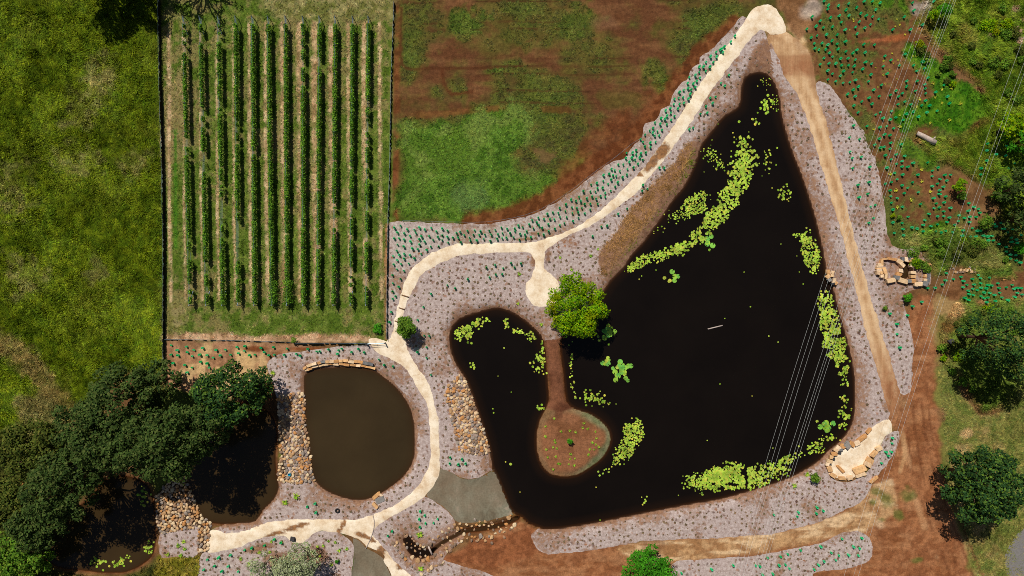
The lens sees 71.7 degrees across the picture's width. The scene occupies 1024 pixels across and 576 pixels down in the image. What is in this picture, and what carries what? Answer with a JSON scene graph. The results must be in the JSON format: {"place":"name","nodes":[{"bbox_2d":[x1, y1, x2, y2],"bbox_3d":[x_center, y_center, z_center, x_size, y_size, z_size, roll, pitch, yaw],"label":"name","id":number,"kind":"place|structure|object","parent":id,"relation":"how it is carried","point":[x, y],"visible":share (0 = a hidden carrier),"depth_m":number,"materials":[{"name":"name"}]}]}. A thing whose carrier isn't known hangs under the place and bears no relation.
{"place":"outdoors","nodes":[
{"label":"outdoors","id":0,"kind":"place"},
{"bbox_2d":[42,476,154,571],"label":"water","id":1,"kind":"structure","parent":0,"point":[117,522],"depth_m":118.40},
{"bbox_2d":[181,403,277,523],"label":"water","id":2,"kind":"structure","parent":0,"point":[234,480],"depth_m":118.40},
{"bbox_2d":[166,405,233,460],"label":"broad tree","id":3,"kind":"object","parent":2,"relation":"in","point":[221,437],"visible":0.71,"depth_m":105.36,"materials":[{"name":"green plant"}]},
{"bbox_2d":[163,0,388,338],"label":"mown grass","id":4,"kind":"structure","parent":0,"point":[244,214],"depth_m":117.96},
{"bbox_2d":[304,367,413,499],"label":"water","id":5,"kind":"structure","parent":0,"point":[359,422],"depth_m":118.40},
{"bbox_2d":[403,536,437,558],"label":"water","id":6,"kind":"structure","parent":0,"point":[416,554],"depth_m":118.40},
{"bbox_2d":[431,516,517,552],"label":"water","id":7,"kind":"structure","parent":0,"point":[444,541],"depth_m":118.40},
{"bbox_2d":[207,4,785,575],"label":"path","id":8,"kind":"structure","parent":0,"point":[543,280],"depth_m":117.94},
{"bbox_2d":[0,0,1023,575],"bbox_3d":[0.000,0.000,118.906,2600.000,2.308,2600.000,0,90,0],"label":"ground","id":9,"kind":"structure","parent":0,"point":[914,526],"depth_m":118.00,"materials":[{"name":"soil"}]},
{"bbox_2d":[0,476,47,527],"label":"broad tree","id":10,"kind":"object","parent":9,"relation":"on","point":[8,496],"visible":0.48,"depth_m":110.46,"materials":[{"name":"green plant"}]},
{"bbox_2d":[0,526,56,575],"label":"broad tree","id":11,"kind":"object","parent":9,"relation":"on","point":[11,559],"visible":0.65,"depth_m":112.28,"materials":[{"name":"green plant"}]},
{"bbox_2d":[0,416,70,483],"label":"broad tree","id":12,"kind":"object","parent":9,"relation":"on","point":[40,445],"visible":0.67,"depth_m":110.90,"materials":[{"name":"green plant"}]},
{"bbox_2d":[2,496,69,552],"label":"broad tree","id":13,"kind":"object","parent":9,"relation":"on","point":[15,529],"visible":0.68,"depth_m":108.72,"materials":[{"name":"green plant"}]},
{"bbox_2d":[17,446,105,526],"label":"broad tree","id":14,"kind":"object","parent":9,"relation":"on","point":[67,503],"visible":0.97,"depth_m":104.44,"materials":[{"name":"green plant"}]},
{"bbox_2d":[48,398,106,447],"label":"broad tree","id":15,"kind":"object","parent":9,"relation":"on","point":[64,434],"visible":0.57,"depth_m":108.13,"materials":[{"name":"green plant"}]},
{"bbox_2d":[0,0,166,453],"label":"pasture grass","id":16,"kind":"structure","parent":9,"relation":"on","point":[109,184],"depth_m":117.81,"materials":[{"name":"plant"}]},
{"bbox_2d":[0,430,199,575],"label":"corner grass","id":17,"kind":"structure","parent":9,"relation":"on","point":[163,572],"depth_m":117.86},
{"bbox_2d":[66,412,142,478],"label":"broad tree","id":18,"kind":"object","parent":9,"relation":"on","point":[78,439],"visible":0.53,"depth_m":104.41,"materials":[{"name":"green plant"}]},
{"bbox_2d":[75,360,166,434],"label":"broad tree","id":19,"kind":"object","parent":9,"relation":"on","point":[98,396],"visible":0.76,"depth_m":106.20,"materials":[{"name":"green plant"}]},
{"bbox_2d":[98,407,171,475],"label":"broad tree","id":20,"kind":"object","parent":9,"relation":"on","point":[118,463],"visible":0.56,"depth_m":103.61,"materials":[{"name":"green plant"}]},
{"bbox_2d":[132,358,183,404],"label":"broad tree","id":21,"kind":"object","parent":9,"relation":"on","point":[156,380],"visible":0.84,"depth_m":110.31,"materials":[{"name":"green plant"}]},
{"bbox_2d":[157,0,165,374],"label":"netted fence","id":22,"kind":"object","parent":9,"relation":"on","point":[162,161],"visible":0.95,"depth_m":117.50,"materials":[{"name":"metal"}]},
{"bbox_2d":[116,401,214,485],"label":"broad tree","id":23,"kind":"object","parent":9,"relation":"on","point":[154,461],"visible":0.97,"depth_m":102.36,"materials":[{"name":"green plant"}]},
{"bbox_2d":[158,525,198,557],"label":"mulch bed","id":24,"kind":"object","parent":9,"relation":"on","point":[187,537],"visible":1,"depth_m":117.96,"materials":[{"name":"wood"}]},
{"bbox_2d":[181,24,194,303],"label":"vine row","id":25,"kind":"object","parent":9,"relation":"on","point":[187,166],"visible":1,"depth_m":116.44,"materials":[{"name":"green plant"}]},
{"bbox_2d":[182,16,193,305],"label":"vine trellis","id":26,"kind":"object","parent":9,"relation":"on","point":[186,150],"visible":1,"depth_m":116.69,"materials":[{"name":"wood"}]},
{"bbox_2d":[197,23,209,303],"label":"vine row","id":27,"kind":"object","parent":9,"relation":"on","point":[201,74],"visible":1,"depth_m":116.42,"materials":[{"name":"green plant"}]},
{"bbox_2d":[198,15,209,305],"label":"vine trellis","id":28,"kind":"object","parent":9,"relation":"on","point":[204,152],"visible":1,"depth_m":116.69,"materials":[{"name":"wood"}]},
{"bbox_2d":[216,23,226,304],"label":"vine row","id":29,"kind":"object","parent":9,"relation":"on","point":[220,170],"visible":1,"depth_m":116.42,"materials":[{"name":"green plant"}]},
{"bbox_2d":[217,16,225,305],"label":"vine trellis","id":30,"kind":"object","parent":9,"relation":"on","point":[221,142],"visible":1,"depth_m":116.69,"materials":[{"name":"wood"}]},
{"bbox_2d":[189,358,266,433],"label":"broad tree","id":31,"kind":"object","parent":9,"relation":"on","point":[233,412],"visible":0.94,"depth_m":108.22,"materials":[{"name":"green plant"}]},
{"bbox_2d":[232,23,241,301],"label":"vine row","id":32,"kind":"object","parent":9,"relation":"on","point":[236,92],"visible":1,"depth_m":116.42,"materials":[{"name":"green plant"}]},
{"bbox_2d":[249,23,258,303],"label":"vine row","id":33,"kind":"object","parent":9,"relation":"on","point":[254,251],"visible":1,"depth_m":116.43,"materials":[{"name":"green plant"}]},
{"bbox_2d":[241,366,274,401],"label":"broad tree","id":34,"kind":"object","parent":9,"relation":"on","point":[262,380],"visible":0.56,"depth_m":112.25,"materials":[{"name":"green plant"}]},
{"bbox_2d":[246,549,278,575],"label":"gum tree","id":35,"kind":"object","parent":9,"relation":"on","point":[255,569],"visible":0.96,"depth_m":113.08,"materials":[{"name":"green plant"}]},
{"bbox_2d":[265,23,280,303],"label":"vine row","id":36,"kind":"object","parent":9,"relation":"on","point":[270,192],"visible":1,"depth_m":116.43,"materials":[{"name":"green plant"}]},
{"bbox_2d":[198,531,353,575],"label":"mulch bed","id":37,"kind":"object","parent":9,"relation":"on","point":[340,568],"visible":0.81,"depth_m":117.97,"materials":[{"name":"wood"}]},
{"bbox_2d":[268,560,296,575],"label":"gum tree","id":38,"kind":"object","parent":9,"relation":"on","point":[283,572],"visible":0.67,"depth_m":113.05,"materials":[{"name":"green plant"}]},
{"bbox_2d":[280,23,295,303],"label":"vine row","id":39,"kind":"object","parent":9,"relation":"on","point":[286,280],"visible":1,"depth_m":116.40,"materials":[{"name":"green plant"}]},
{"bbox_2d":[277,541,320,575],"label":"gum tree","id":40,"kind":"object","parent":9,"relation":"on","point":[301,559],"visible":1,"depth_m":112.10,"materials":[{"name":"green plant"}]},
{"bbox_2d":[299,23,307,304],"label":"vine row","id":41,"kind":"object","parent":9,"relation":"on","point":[303,168],"visible":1,"depth_m":116.42,"materials":[{"name":"green plant"}]},
{"bbox_2d":[315,23,323,303],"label":"vine row","id":42,"kind":"object","parent":9,"relation":"on","point":[318,157],"visible":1,"depth_m":116.43,"materials":[{"name":"green plant"}]},
{"bbox_2d":[214,345,430,533],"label":"mulch bed","id":43,"kind":"object","parent":9,"relation":"on","point":[398,376],"visible":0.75,"depth_m":117.99,"materials":[{"name":"wood"}]},
{"bbox_2d":[331,23,339,303],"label":"vine row","id":44,"kind":"object","parent":9,"relation":"on","point":[334,163],"visible":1,"depth_m":116.39,"materials":[{"name":"green plant"}]},
{"bbox_2d":[348,23,355,303],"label":"vine row","id":45,"kind":"object","parent":9,"relation":"on","point":[352,133],"visible":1,"depth_m":116.40,"materials":[{"name":"green plant"}]},
{"bbox_2d":[363,23,371,303],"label":"vine row","id":46,"kind":"object","parent":9,"relation":"on","point":[367,153],"visible":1,"depth_m":116.41,"materials":[{"name":"green plant"}]},
{"bbox_2d":[365,15,369,305],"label":"vine trellis","id":47,"kind":"object","parent":9,"relation":"on","point":[366,176],"visible":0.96,"depth_m":116.25,"materials":[{"name":"wood"}]},
{"bbox_2d":[351,538,390,575],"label":"mud flat","id":48,"kind":"structure","parent":9,"relation":"on","point":[367,562],"depth_m":118.00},
{"bbox_2d":[386,1,393,338],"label":"netted fence","id":49,"kind":"object","parent":9,"relation":"on","point":[389,170],"visible":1,"depth_m":117.53,"materials":[{"name":"metal"}]},
{"bbox_2d":[395,316,416,338],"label":"tree","id":50,"kind":"object","parent":9,"relation":"on","point":[406,328],"visible":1,"depth_m":113.91,"materials":[{"name":"green plant"}]},
{"bbox_2d":[373,497,491,575],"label":"mulch bed","id":51,"kind":"object","parent":9,"relation":"on","point":[430,530],"visible":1,"depth_m":117.99,"materials":[{"name":"wood"}]},
{"bbox_2d":[427,469,511,522],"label":"mud flat","id":52,"kind":"structure","parent":9,"relation":"on","point":[481,499],"depth_m":118.01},
{"bbox_2d":[169,27,909,575],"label":"tree guards","id":53,"kind":"object","parent":9,"relation":"on","point":[593,235],"visible":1,"depth_m":117.65,"materials":[{"name":"green plastic"}]},
{"bbox_2d":[154,264,978,573],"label":"stones","id":54,"kind":"object","parent":9,"relation":"on","point":[300,472],"visible":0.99,"depth_m":117.84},
{"bbox_2d":[402,18,740,222],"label":"wire fence","id":55,"kind":"object","parent":9,"relation":"on","point":[606,163],"visible":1,"depth_m":117.30,"materials":[{"name":"metal"}]},
{"bbox_2d":[544,271,610,338],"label":"round tree","id":56,"kind":"object","parent":9,"relation":"on","point":[597,309],"visible":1,"depth_m":111.25,"materials":[{"name":"green plant"}]},
{"bbox_2d":[386,16,773,478],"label":"mulch bed","id":57,"kind":"object","parent":9,"relation":"on","point":[569,245],"visible":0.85,"depth_m":117.98,"materials":[{"name":"gravel"}]},
{"bbox_2d":[596,139,695,276],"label":"bank grass","id":58,"kind":"structure","parent":9,"relation":"on","point":[637,220],"depth_m":117.95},
{"bbox_2d":[621,543,677,575],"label":"bright tree","id":59,"kind":"object","parent":9,"relation":"on","point":[660,565],"visible":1,"depth_m":112.24,"materials":[{"name":"green plant"}]},
{"bbox_2d":[531,44,898,553],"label":"mulch bed","id":60,"kind":"object","parent":9,"relation":"on","point":[863,364],"visible":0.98,"depth_m":117.99,"materials":[{"name":"gravel"}]},
{"bbox_2d":[159,23,922,575],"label":"ground cover","id":61,"kind":"object","parent":60,"relation":"on","point":[557,335],"visible":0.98,"depth_m":117.91,"materials":[{"name":"green plant"}]},
{"bbox_2d":[672,531,872,575],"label":"mulch bed","id":62,"kind":"object","parent":9,"relation":"on","point":[723,567],"visible":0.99,"depth_m":117.98,"materials":[{"name":"gravel"}]},
{"bbox_2d":[811,472,820,482],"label":"bush","id":63,"kind":"object","parent":9,"relation":"on","point":[815,477],"visible":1,"depth_m":116.50,"materials":[{"name":"green plant"}]},
{"bbox_2d":[852,465,866,474],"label":"boulder","id":64,"kind":"object","parent":9,"relation":"on","point":[859,469],"visible":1,"depth_m":117.52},
{"bbox_2d":[828,420,891,478],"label":"sand bay","id":65,"kind":"object","parent":9,"relation":"on","point":[846,460],"visible":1,"depth_m":117.92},
{"bbox_2d":[816,81,930,394],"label":"mulch bed","id":66,"kind":"object","parent":9,"relation":"on","point":[841,152],"visible":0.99,"depth_m":117.99,"materials":[{"name":"gravel"}]},
{"bbox_2d":[907,247,919,258],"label":"shrub","id":67,"kind":"object","parent":9,"relation":"on","point":[914,253],"visible":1,"depth_m":117.09,"materials":[{"name":"green plant"}]},
{"bbox_2d":[909,257,920,268],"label":"shrub","id":68,"kind":"object","parent":9,"relation":"on","point":[916,265],"visible":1,"depth_m":117.00,"materials":[{"name":"green plant"}]},
{"bbox_2d":[916,131,936,144],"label":"log","id":69,"kind":"object","parent":9,"relation":"on","point":[930,140],"visible":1,"depth_m":117.25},
{"bbox_2d":[926,9,940,20],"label":"bush","id":70,"kind":"object","parent":9,"relation":"on","point":[934,12],"visible":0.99,"depth_m":115.72,"materials":[{"name":"green plant"}]},
{"bbox_2d":[934,235,948,247],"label":"shrub","id":71,"kind":"object","parent":9,"relation":"on","point":[942,242],"visible":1,"depth_m":117.04,"materials":[{"name":"green plant"}]},
{"bbox_2d":[936,247,946,258],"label":"shrub","id":72,"kind":"object","parent":9,"relation":"on","point":[940,253],"visible":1,"depth_m":117.10,"materials":[{"name":"green plant"}]},
{"bbox_2d":[936,2,953,16],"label":"bush","id":73,"kind":"object","parent":9,"relation":"on","point":[946,9],"visible":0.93,"depth_m":115.30,"materials":[{"name":"green plant"}]},
{"bbox_2d":[949,249,964,261],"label":"shrub","id":74,"kind":"object","parent":9,"relation":"on","point":[960,256],"visible":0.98,"depth_m":117.09,"materials":[{"name":"green plant"}]},
{"bbox_2d":[895,0,1023,415],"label":"rough grass","id":75,"kind":"structure","parent":9,"relation":"on","point":[1005,396],"depth_m":117.81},
{"bbox_2d":[951,178,967,191],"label":"bush","id":76,"kind":"object","parent":9,"relation":"on","point":[959,184],"visible":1,"depth_m":115.44,"materials":[{"name":"green plant"}]},
{"bbox_2d":[954,376,968,386],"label":"shrub","id":77,"kind":"object","parent":9,"relation":"on","point":[963,381],"visible":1,"depth_m":117.11,"materials":[{"name":"green plant"}]},
{"bbox_2d":[957,239,969,250],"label":"shrub","id":78,"kind":"object","parent":9,"relation":"on","point":[963,246],"visible":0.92,"depth_m":117.08,"materials":[{"name":"green plant"}]},
{"bbox_2d":[937,444,1023,525],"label":"dense tree","id":79,"kind":"object","parent":9,"relation":"on","point":[1000,485],"visible":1,"depth_m":107.24,"materials":[{"name":"green plant"}]},
{"bbox_2d":[978,19,991,30],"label":"shrub","id":80,"kind":"object","parent":9,"relation":"on","point":[987,22],"visible":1,"depth_m":117.10,"materials":[{"name":"green plant"}]},
{"bbox_2d":[977,213,993,228],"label":"bush","id":81,"kind":"object","parent":9,"relation":"on","point":[985,221],"visible":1,"depth_m":116.19,"materials":[{"name":"green plant"}]},
{"bbox_2d":[954,304,1023,373],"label":"edge tree","id":82,"kind":"object","parent":9,"relation":"on","point":[1015,354],"visible":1,"depth_m":106.18,"materials":[{"name":"green plant"}]},
{"bbox_2d":[987,56,1000,68],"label":"shrub","id":83,"kind":"object","parent":9,"relation":"on","point":[991,62],"visible":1,"depth_m":117.10,"materials":[{"name":"green plant"}]},
{"bbox_2d":[988,25,1001,35],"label":"shrub","id":84,"kind":"object","parent":9,"relation":"on","point":[994,30],"visible":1,"depth_m":117.19,"materials":[{"name":"green plant"}]},
{"bbox_2d":[990,177,1015,202],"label":"bush","id":85,"kind":"object","parent":9,"relation":"on","point":[996,197],"visible":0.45,"depth_m":116.24,"materials":[{"name":"green plant"}]},
{"bbox_2d":[999,57,1012,69],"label":"shrub","id":86,"kind":"object","parent":9,"relation":"on","point":[1005,64],"visible":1,"depth_m":117.11,"materials":[{"name":"green plant"}]},
{"bbox_2d":[1000,16,1013,28],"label":"shrub","id":87,"kind":"object","parent":9,"relation":"on","point":[1010,23],"visible":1,"depth_m":117.10,"materials":[{"name":"green plant"}]},
{"bbox_2d":[1000,27,1013,40],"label":"shrub","id":88,"kind":"object","parent":9,"relation":"on","point":[1007,33],"visible":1,"depth_m":117.17,"materials":[{"name":"green plant"}]},
{"bbox_2d":[992,166,1023,207],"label":"edge tree","id":89,"kind":"object","parent":9,"relation":"on","point":[1015,189],"visible":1,"depth_m":111.74,"materials":[{"name":"green plant"}]},
{"bbox_2d":[994,343,1023,382],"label":"edge tree","id":90,"kind":"object","parent":9,"relation":"on","point":[1010,374],"visible":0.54,"depth_m":111.18,"materials":[{"name":"green plant"}]},
{"bbox_2d":[996,112,1023,141],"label":"edge tree","id":91,"kind":"object","parent":9,"relation":"on","point":[1020,118],"visible":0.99,"depth_m":113.54,"materials":[{"name":"green plant"}]},
{"bbox_2d":[1000,205,1023,233],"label":"edge tree","id":92,"kind":"object","parent":9,"relation":"on","point":[1018,218],"visible":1,"depth_m":112.83,"materials":[{"name":"green plant"}]},
{"bbox_2d":[1005,128,1023,153],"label":"edge tree","id":93,"kind":"object","parent":9,"relation":"on","point":[1011,147],"visible":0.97,"depth_m":114.33,"materials":[{"name":"green plant"}]},
{"bbox_2d":[1010,26,1021,38],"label":"shrub","id":94,"kind":"object","parent":9,"relation":"on","point":[1015,31],"visible":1,"depth_m":117.02,"materials":[{"name":"green plant"}]},
{"bbox_2d":[1012,241,1023,254],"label":"bush","id":95,"kind":"object","parent":9,"relation":"on","point":[1020,248],"visible":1,"depth_m":116.17,"materials":[{"name":"green plant"}]},
{"bbox_2d":[1013,45,1023,55],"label":"shrub","id":96,"kind":"object","parent":9,"relation":"on","point":[1020,50],"visible":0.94,"depth_m":117.16,"materials":[{"name":"green plant"}]},
{"bbox_2d":[393,0,742,220],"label":"field grass","id":97,"kind":"structure","parent":0,"point":[524,112],"depth_m":117.95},
{"bbox_2d":[449,72,854,528],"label":"water","id":98,"kind":"structure","parent":0,"point":[678,400],"depth_m":118.40,"materials":[{"name":"liquid"}]},
{"bbox_2d":[90,78,851,570],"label":"lily pads","id":99,"kind":"object","parent":98,"relation":"on","point":[726,476],"visible":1,"depth_m":118.36,"materials":[{"name":"green plant"}]},
{"bbox_2d":[733,7,920,575],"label":"power line","id":100,"kind":"object","parent":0,"point":[819,291],"visible":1,"depth_m":104.84,"materials":[{"name":"metal"}]},
{"bbox_2d":[739,2,927,574],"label":"power line","id":101,"kind":"object","parent":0,"point":[826,285],"visible":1,"depth_m":104.82,"materials":[{"name":"metal"}]},
{"bbox_2d":[770,32,899,415],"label":"dirt road","id":102,"kind":"structure","parent":0,"point":[793,54],"depth_m":117.94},
{"bbox_2d":[743,4,931,574],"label":"power line","id":103,"kind":"object","parent":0,"point":[830,288],"visible":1,"depth_m":104.80,"materials":[{"name":"metal"}]},
{"bbox_2d":[753,5,943,568],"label":"power line","id":104,"kind":"object","parent":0,"point":[839,299],"visible":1,"depth_m":104.81,"materials":[{"name":"metal"}]},
{"bbox_2d":[758,5,948,567],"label":"power line","id":105,"kind":"object","parent":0,"point":[844,298],"visible":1,"depth_m":104.83,"materials":[{"name":"metal"}]},
{"bbox_2d":[760,3,952,572],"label":"power line","id":106,"kind":"object","parent":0,"point":[849,290],"visible":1,"depth_m":104.84,"materials":[{"name":"metal"}]},
{"bbox_2d":[762,3,954,575],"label":"power line","id":107,"kind":"object","parent":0,"point":[851,293],"visible":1,"depth_m":104.81,"materials":[{"name":"metal"}]},
{"bbox_2d":[901,262,908,278],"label":"water","id":108,"kind":"structure","parent":0,"point":[905,274],"depth_m":118.40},
{"bbox_2d":[821,0,1023,319],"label":"new grass","id":109,"kind":"structure","parent":0,"point":[929,166],"depth_m":117.96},
{"bbox_2d":[844,40,1022,574],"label":"power line","id":110,"kind":"object","parent":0,"point":[928,306],"visible":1,"depth_m":106.86,"materials":[{"name":"metal"}]},
{"bbox_2d":[855,69,1021,569],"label":"power line","id":111,"kind":"object","parent":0,"point":[934,316],"visible":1,"depth_m":106.90,"materials":[{"name":"metal"}]},
{"bbox_2d":[936,355,1023,575],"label":"lawn grass","id":112,"kind":"structure","parent":0,"point":[997,432],"depth_m":117.93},
{"bbox_2d":[1005,529,1023,575],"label":"asphalt road","id":113,"kind":"structure","parent":0,"point":[1018,546],"depth_m":117.93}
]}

